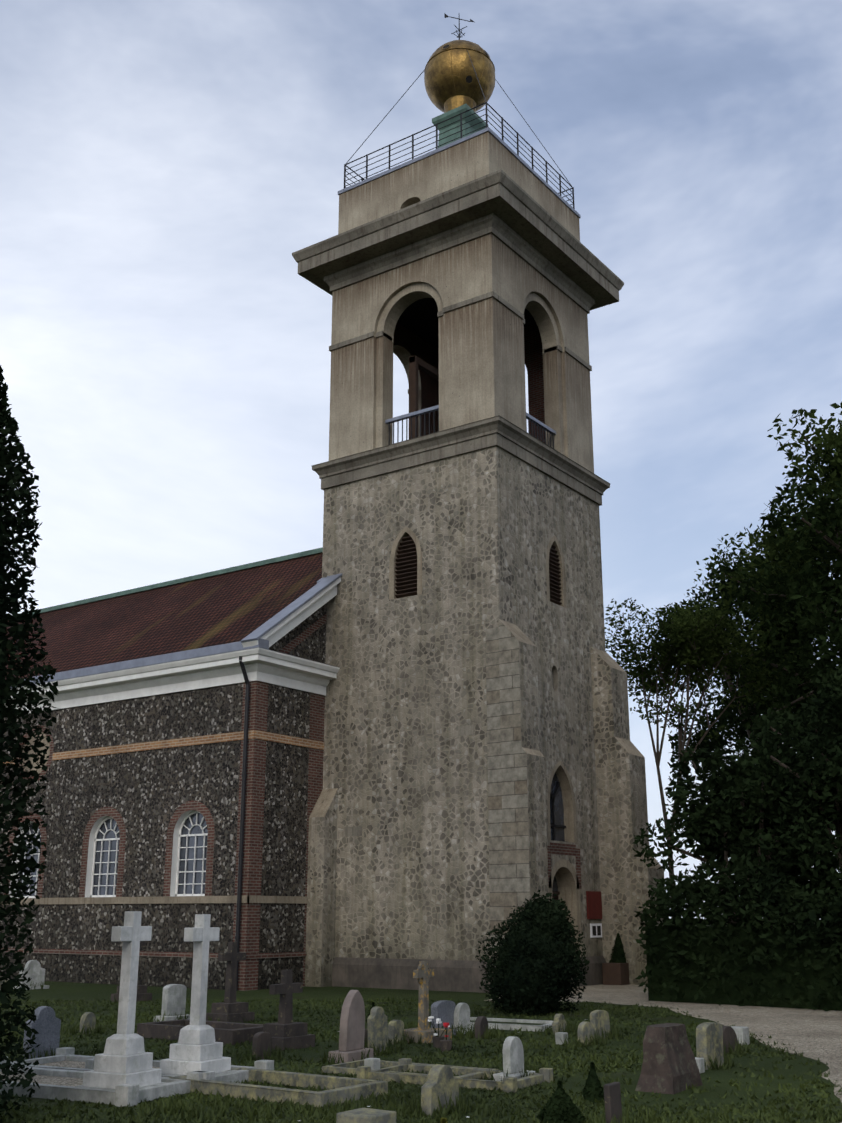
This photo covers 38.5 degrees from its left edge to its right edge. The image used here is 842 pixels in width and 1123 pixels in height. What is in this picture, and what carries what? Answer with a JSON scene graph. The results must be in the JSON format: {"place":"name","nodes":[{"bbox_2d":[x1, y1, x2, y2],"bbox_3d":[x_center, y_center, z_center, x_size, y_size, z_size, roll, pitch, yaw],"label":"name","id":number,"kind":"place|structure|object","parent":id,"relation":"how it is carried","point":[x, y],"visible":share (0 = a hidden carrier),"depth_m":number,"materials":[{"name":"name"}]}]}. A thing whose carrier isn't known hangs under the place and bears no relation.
{"place":"outdoors","nodes":[
{"label":"outdoors","id":0,"kind":"place"},
{"bbox_2d":[0,603,326,990],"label":"nave walls","id":1,"kind":"structure","parent":0,"point":[141,802],"depth_m":32.58,"materials":[{"name":"grey stone"}]},
{"bbox_2d":[5,547,325,679],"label":"roof","id":2,"kind":"structure","parent":1,"relation":"on","point":[227,605],"depth_m":38.50,"materials":[{"name":"brown tile"}]},
{"bbox_2d":[4,573,341,713],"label":"cornice","id":3,"kind":"structure","parent":1,"relation":"attached to","point":[202,668],"depth_m":33.19,"materials":[{"name":"white paint"}]},
{"bbox_2d":[235,656,249,990],"bbox_3d":[-4.639,6.448,30.681,0.140,8.450,0.419,-11,-20,34],"label":"drainpipe","id":4,"kind":"object","parent":1,"relation":"attached to","point":[242,815],"visible":0.79,"depth_m":30.79,"materials":[{"name":"black metal"}]},
{"bbox_2d":[0,923,841,1122],"bbox_3d":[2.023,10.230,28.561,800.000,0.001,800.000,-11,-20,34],"label":"ground grass","id":5,"kind":"structure","parent":0,"point":[71,991],"depth_m":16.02,"materials":[{"name":"green plant"}]},
{"bbox_2d":[0,365,59,1122],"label":"yew tree","id":6,"kind":"object","parent":5,"relation":"on","point":[14,472],"visible":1,"depth_m":11.81,"materials":[{"name":"green plant"}]},
{"bbox_2d":[13,960,48,989],"bbox_3d":[-9.758,10.381,30.282,0.300,0.716,0.864,-12,-20,36],"label":"gravestone","id":7,"kind":"object","parent":5,"relation":"on","point":[36,971],"visible":0.79,"depth_m":30.27,"materials":[{"name":"stone"}]},
{"bbox_2d":[23,1006,60,1058],"bbox_3d":[-4.891,6.102,15.575,0.125,0.675,0.513,-9,-19,29],"label":"granite headstone","id":8,"kind":"object","parent":5,"relation":"on","point":[46,1025],"visible":0.65,"depth_m":15.55,"materials":[{"name":"grey stone"}]},
{"bbox_2d":[79,1012,95,1033],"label":"gravestone","id":9,"kind":"object","parent":5,"relation":"on","point":[88,1018],"visible":0.77,"depth_m":18.94,"materials":[{"name":"stone"}]},
{"bbox_2d":[0,1067,202,1106],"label":"grave kerb","id":10,"kind":"structure","parent":5,"relation":"on","point":[59,1084],"depth_m":12.31,"materials":[{"name":"white stone"}]},
{"bbox_2d":[111,941,151,1001],"bbox_3d":[-6.247,8.807,26.202,0.544,1.407,0.680,-11,-20,34],"label":"gravestone","id":11,"kind":"object","parent":5,"relation":"on","point":[141,991],"visible":0.12,"depth_m":25.98,"materials":[{"name":"stone"}]},
{"bbox_2d":[0,1047,273,1082],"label":"grave kerb","id":12,"kind":"structure","parent":5,"relation":"on","point":[65,1058],"depth_m":13.97,"materials":[{"name":"white stone"}]},
{"bbox_2d":[75,1070,236,1089],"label":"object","id":13,"kind":"object","parent":5,"relation":"on","point":[148,1085],"visible":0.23,"depth_m":12.31,"materials":[{"name":"white stone"}]},
{"bbox_2d":[83,911,161,1088],"bbox_3d":[-3.069,4.554,12.625,0.560,1.710,0.560,-8,-18,26],"label":"white grave cross","id":14,"kind":"object","parent":13,"relation":"on","point":[124,1058],"visible":0.96,"depth_m":12.47,"materials":[{"name":"stone"}]},
{"bbox_2d":[160,914,230,1074],"bbox_3d":[-2.506,4.863,13.628,0.560,1.680,0.560,-8,-18,26],"label":"white grave cross","id":15,"kind":"object","parent":13,"relation":"on","point":[196,1047],"visible":0.94,"depth_m":13.47,"materials":[{"name":"stone"}]},
{"bbox_2d":[154,984,189,1021],"bbox_3d":[-4.350,7.777,21.233,0.334,0.636,0.630,-11,-20,34],"label":"gravestone","id":16,"kind":"object","parent":5,"relation":"on","point":[173,999],"visible":0.77,"depth_m":21.15,"materials":[{"name":"stone"}]},
{"bbox_2d":[137,1019,262,1044],"bbox_3d":[-3.232,7.105,18.232,2.000,0.200,1.016,-11,-20,34],"label":"dark grave ledger","id":17,"kind":"object","parent":5,"relation":"on","point":[229,1032],"visible":0.46,"depth_m":18.08,"materials":[{"name":"stone"}]},
{"bbox_2d":[206,942,254,1022],"bbox_3d":[-3.328,7.362,21.130,0.544,1.333,0.680,-11,-20,34],"label":"stone cross","id":18,"kind":"object","parent":5,"relation":"on","point":[229,1009],"visible":0.85,"depth_m":21.01,"materials":[{"name":"stone"}]},
{"bbox_2d":[252,1032,271,1059],"bbox_3d":[-2.070,6.303,15.682,0.106,0.350,0.250,-14,-21,39],"label":"dark headstone","id":19,"kind":"object","parent":5,"relation":"on","point":[262,1039],"visible":0.77,"depth_m":15.63,"materials":[{"name":"stone"}]},
{"bbox_2d":[170,1067,387,1107],"bbox_3d":[-1.517,5.528,12.714,2.100,0.130,1.116,-11,-20,34],"label":"grave kerb","id":20,"kind":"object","parent":5,"relation":"on","point":[348,1088],"visible":0.62,"depth_m":12.42,"materials":[{"name":"stone"}]},
{"bbox_2d":[263,970,314,1049],"bbox_3d":[-1.920,6.345,17.122,0.544,1.036,0.680,-11,-20,34],"label":"stone cross","id":21,"kind":"object","parent":5,"relation":"on","point":[285,1028],"visible":0.85,"depth_m":17.00,"materials":[{"name":"stone"}]},
{"bbox_2d":[328,990,372,1062],"bbox_3d":[-0.889,5.963,15.471,0.300,0.883,0.598,-9,-19,29],"label":"gravestone","id":22,"kind":"object","parent":5,"relation":"on","point":[352,1032],"visible":0.85,"depth_m":15.37,"materials":[{"name":"stone"}]},
{"bbox_2d":[336,1108,395,1122],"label":"gravestone","id":23,"kind":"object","parent":5,"relation":"on","point":[364,1115],"depth_m":8.20,"materials":[{"name":"stone"}]},
{"bbox_2d":[364,1029,367,1045],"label":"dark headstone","id":24,"kind":"object","parent":5,"relation":"on","point":[366,1034],"visible":0.17,"depth_m":16.77,"materials":[{"name":"stone"}]},
{"bbox_2d":[367,1006,387,1054],"bbox_3d":[-0.586,6.350,16.320,0.124,0.616,0.354,-10,-19,31],"label":"grey headstone","id":25,"kind":"object","parent":5,"relation":"on","point":[377,1025],"visible":0.92,"depth_m":16.27,"materials":[{"name":"stone"}]},
{"bbox_2d":[85,1032,704,1072],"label":"small grave markers","id":26,"kind":"object","parent":5,"relation":"on","point":[373,1063],"visible":0.48,"depth_m":14.26,"materials":[{"name":"white stone"}]},
{"bbox_2d":[388,1020,403,1043],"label":"gravestone","id":27,"kind":"object","parent":5,"relation":"on","point":[395,1027],"visible":0.71,"depth_m":17.49,"materials":[{"name":"stone"}]},
{"bbox_2d":[322,1059,498,1078],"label":"grave kerb","id":28,"kind":"structure","parent":5,"relation":"on","point":[342,1068],"depth_m":14.20,"materials":[{"name":"stone"}]},
{"bbox_2d":[404,961,451,1043],"bbox_3d":[0.039,6.553,17.990,0.544,1.124,0.680,-11,-20,34],"label":"cross gravestone","id":29,"kind":"object","parent":5,"relation":"on","point":[423,973],"visible":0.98,"depth_m":17.92,"materials":[{"name":"grey stone"}]},
{"bbox_2d":[428,1016,449,1047],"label":"white flowers","id":30,"kind":"object","parent":5,"relation":"on","point":[436,1038],"visible":0.92,"depth_m":16.98,"materials":[{"name":"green plant"}]},
{"bbox_2d":[421,1064,458,1115],"bbox_3d":[0.183,5.038,11.514,0.137,0.438,0.492,-11,-20,34],"label":"weathered headstone","id":31,"kind":"object","parent":5,"relation":"on","point":[440,1082],"visible":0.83,"depth_m":11.43,"materials":[{"name":"stone"}]},
{"bbox_2d":[431,1000,456,1034],"bbox_3d":[0.351,7.129,18.817,0.300,0.524,0.799,-9,-18,27],"label":"gravestone","id":32,"kind":"object","parent":5,"relation":"on","point":[443,1010],"visible":0.5,"depth_m":18.74,"materials":[{"name":"grey stone"}]},
{"bbox_2d":[441,1118,447,1122],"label":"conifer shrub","id":33,"kind":"object","parent":5,"relation":"on","point":[443,1120],"visible":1,"depth_m":8.84,"materials":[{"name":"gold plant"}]},
{"bbox_2d":[440,1022,451,1051],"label":"red flowers","id":34,"kind":"object","parent":5,"relation":"on","point":[445,1044],"visible":0.88,"depth_m":16.49,"materials":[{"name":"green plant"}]},
{"bbox_2d":[357,1058,552,1092],"bbox_3d":[0.376,5.771,13.571,1.970,0.144,1.020,-9,-19,29],"label":"grave kerb","id":35,"kind":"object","parent":5,"relation":"on","point":[509,1084],"visible":0.75,"depth_m":13.43,"materials":[{"name":"stone"}]},
{"bbox_2d":[454,1003,472,1033],"bbox_3d":[0.643,7.231,19.079,0.281,0.474,0.516,-11,-20,34],"label":"white headstone","id":36,"kind":"object","parent":5,"relation":"on","point":[462,1013],"visible":0.62,"depth_m":19.02,"materials":[{"name":"stone"}]},
{"bbox_2d":[475,1016,488,1038],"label":"dark headstone","id":37,"kind":"object","parent":5,"relation":"on","point":[481,1022],"visible":0.73,"depth_m":18.29,"materials":[{"name":"stone"}]},
{"bbox_2d":[305,446,664,992],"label":"church tower","id":38,"kind":"structure","parent":5,"relation":"on","point":[483,764],"depth_m":32.30,"materials":[{"name":"grey stone"}]},
{"bbox_2d":[292,127,623,505],"bbox_3d":[1.306,-6.814,37.901,7.680,10.160,7.680,-11,-20,34],"label":"belfry","id":39,"kind":"object","parent":38,"relation":"on","point":[466,280],"visible":0.85,"depth_m":35.96,"materials":[{"name":"beige stone"}]},
{"bbox_2d":[432,95,485,147],"bbox_3d":[1.306,-13.465,39.846,1.700,3.720,1.700,-11,-20,34],"label":"ball pedestal","id":40,"kind":"object","parent":39,"relation":"on","point":[456,105],"visible":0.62,"depth_m":39.72,"materials":[{"name":"teal metal"}]},
{"bbox_2d":[424,40,494,112],"bbox_3d":[1.306,-16.287,40.671,2.400,2.400,2.400,-11,-20,34],"label":"golden ball","id":41,"kind":"object","parent":40,"relation":"on","point":[439,83],"visible":0.79,"depth_m":39.79,"materials":[{"name":"gold metal"}]},
{"bbox_2d":[424,13,494,103],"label":"ball fittings","id":42,"kind":"object","parent":41,"relation":"on","point":[469,79],"visible":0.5,"depth_m":39.87,"materials":[{"name":"gold metal"}]},
{"bbox_2d":[344,50,574,208],"bbox_3d":[1.306,-14.107,40.034,5.440,5.057,5.440,-11,-20,34],"label":"tower railing","id":43,"kind":"object","parent":39,"relation":"on","point":[460,131],"visible":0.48,"depth_m":37.83,"materials":[{"name":"grey metal"}]},
{"bbox_2d":[586,891,601,937],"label":"notice boards","id":44,"kind":"object","parent":38,"relation":"attached to","point":[594,903],"visible":1,"depth_m":32.63,"materials":[{"name":"wood"}]},
{"bbox_2d":[470,1017,552,1031],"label":"grave slab","id":45,"kind":"structure","parent":5,"relation":"on","point":[512,1024],"depth_m":20.01,"materials":[{"name":"stone"}]},
{"bbox_2d":[493,1036,534,1080],"bbox_3d":[1.044,5.604,13.554,0.280,0.497,0.520,-10,-19,30],"label":"gravestone","id":46,"kind":"object","parent":5,"relation":"on","point":[513,1056],"visible":0.77,"depth_m":13.47,"materials":[{"name":"stone"}]},
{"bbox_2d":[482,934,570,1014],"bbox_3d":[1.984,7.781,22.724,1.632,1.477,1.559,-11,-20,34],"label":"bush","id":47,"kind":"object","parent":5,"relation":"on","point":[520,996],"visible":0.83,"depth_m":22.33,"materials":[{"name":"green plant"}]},
{"bbox_2d":[475,899,589,1013],"bbox_3d":[2.168,7.638,23.407,2.320,2.107,2.549,-11,-20,34],"label":"bush","id":48,"kind":"object","parent":5,"relation":"on","point":[554,946],"visible":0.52,"depth_m":22.94,"materials":[{"name":"green plant"}]},
{"bbox_2d":[507,890,579,965],"bbox_3d":[2.401,7.557,23.890,1.364,2.039,1.563,-11,-20,34],"label":"bush","id":49,"kind":"object","parent":48,"relation":"attached to","point":[535,895],"visible":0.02,"depth_m":24.00,"materials":[{"name":"green plant"}]},
{"bbox_2d":[518,894,571,946],"bbox_3d":[2.401,7.123,23.431,1.123,1.290,1.114,-11,-20,34],"label":"bush","id":50,"kind":"object","parent":48,"relation":"attached to","point":[549,910],"visible":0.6,"depth_m":23.24,"materials":[{"name":"green plant"}]},
{"bbox_2d":[552,1014,566,1034],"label":"gravestone","id":51,"kind":"object","parent":5,"relation":"on","point":[559,1019],"visible":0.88,"depth_m":18.83,"materials":[{"name":"stone"}]},
{"bbox_2d":[536,1080,585,1122],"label":"conifer shrub","id":52,"kind":"object","parent":5,"relation":"on","point":[560,1107],"visible":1,"depth_m":10.72,"materials":[{"name":"green plant"}]},
{"bbox_2d":[577,1021,593,1044],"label":"grey headstone","id":53,"kind":"object","parent":5,"relation":"on","point":[585,1028],"visible":0.77,"depth_m":17.31,"materials":[{"name":"stone"}]},
{"bbox_2d":[582,1062,603,1102],"bbox_3d":[1.743,5.245,12.174,0.242,0.370,0.247,-11,-20,34],"label":"conifer shrub","id":54,"kind":"object","parent":5,"relation":"on","point":[592,1089],"visible":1,"depth_m":12.11,"materials":[{"name":"green plant"}]},
{"bbox_2d":[590,1010,609,1038],"bbox_3d":[2.710,7.013,18.247,0.120,0.426,0.392,-14,-22,40],"label":"grey headstone","id":55,"kind":"object","parent":5,"relation":"on","point":[599,1020],"visible":0.75,"depth_m":18.20,"materials":[{"name":"stone"}]},
{"bbox_2d":[604,1082,621,1122],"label":"gravestone","id":56,"kind":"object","parent":5,"relation":"on","point":[612,1097],"depth_m":10.46,"materials":[{"name":"stone"}]},
{"bbox_2d":[635,1023,702,1093],"bbox_3d":[2.683,5.378,13.102,0.459,0.637,0.834,-11,-20,34],"label":"gravestone","id":57,"kind":"object","parent":5,"relation":"on","point":[669,1065],"visible":1,"depth_m":12.90,"materials":[{"name":"stone"}]},
{"bbox_2d":[696,1022,723,1069],"bbox_3d":[3.554,5.959,14.841,0.161,0.538,0.485,-12,-20,36],"label":"grey headstone","id":58,"kind":"object","parent":5,"relation":"on","point":[709,1038],"visible":0.83,"depth_m":14.73,"materials":[{"name":"stone"}]},
{"bbox_2d":[722,1026,737,1052],"bbox_3d":[4.135,6.487,16.343,0.141,0.367,0.421,-15,-22,41],"label":"dark headstone","id":59,"kind":"object","parent":5,"relation":"on","point":[729,1035],"visible":0.33,"depth_m":16.31,"materials":[{"name":"stone"}]},
{"bbox_2d":[633,742,841,925],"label":"scrub tree","id":60,"kind":"object","parent":5,"relation":"on","point":[724,828],"visible":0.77,"depth_m":27.80,"materials":[{"name":"green plant"}]},
{"bbox_2d":[730,1026,749,1045],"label":"gravestone","id":61,"kind":"object","parent":5,"relation":"on","point":[742,1033],"visible":0.44,"depth_m":17.29,"materials":[{"name":"white stone"}]},
{"bbox_2d":[652,545,836,772],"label":"tree","id":62,"kind":"object","parent":5,"relation":"on","point":[712,744],"visible":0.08,"depth_m":49.33,"materials":[{"name":"green plant"}]},
{"bbox_2d":[694,477,841,755],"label":"tree","id":63,"kind":"object","parent":5,"relation":"on","point":[770,551],"visible":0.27,"depth_m":44.30,"materials":[{"name":"green plant"}]},
{"bbox_2d":[699,765,841,922],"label":"scrub tree","id":64,"kind":"object","parent":5,"relation":"on","point":[830,881],"depth_m":33.84,"materials":[{"name":"green plant"}]},
{"bbox_2d":[705,660,841,893],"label":"scrub tree","id":65,"kind":"object","parent":5,"relation":"on","point":[813,725],"visible":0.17,"depth_m":29.97,"materials":[{"name":"green plant"}]},
{"bbox_2d":[723,402,841,739],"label":"tree","id":66,"kind":"object","parent":5,"relation":"on","point":[830,473],"visible":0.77,"depth_m":37.97,"materials":[{"name":"green plant"}]},
{"bbox_2d":[732,667,841,893],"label":"scrub tree","id":67,"kind":"object","parent":5,"relation":"on","point":[820,791],"visible":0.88,"depth_m":26.91,"materials":[{"name":"green plant"}]},
{"bbox_2d":[0,0,841,918],"label":"sky","id":68,"kind":"structure","parent":0,"point":[165,355],"materials":[{"name":"blue"}]},
{"bbox_2d":[484,984,841,1122],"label":"gravel path","id":69,"kind":"structure","parent":0,"point":[813,1034],"depth_m":21.45,"materials":[{"name":"beige gravel"}]},
{"bbox_2d":[602,963,629,984],"bbox_3d":[5.393,11.067,32.404,0.530,0.550,1.200,-11,-20,34],"label":"planter box","id":70,"kind":"object","parent":69,"relation":"on","point":[615,973],"visible":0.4,"depth_m":31.95,"materials":[{"name":"brown wood"}]},
{"bbox_2d":[609,933,627,962],"bbox_3d":[5.368,10.351,32.575,0.588,1.022,0.609,-11,-20,34],"label":"topiary cone","id":71,"kind":"object","parent":70,"relation":"on","point":[618,955],"visible":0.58,"depth_m":32.40,"materials":[{"name":"green plant"}]},
{"bbox_2d":[604,598,780,917],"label":"thin tree","id":72,"kind":"object","parent":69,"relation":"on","point":[699,647],"visible":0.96,"depth_m":41.06,"materials":[{"name":"green plant"}]},
{"bbox_2d":[634,858,841,1010],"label":"hedge","id":73,"kind":"object","parent":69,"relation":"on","point":[780,959],"visible":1,"depth_m":25.02,"materials":[{"name":"green plant"}]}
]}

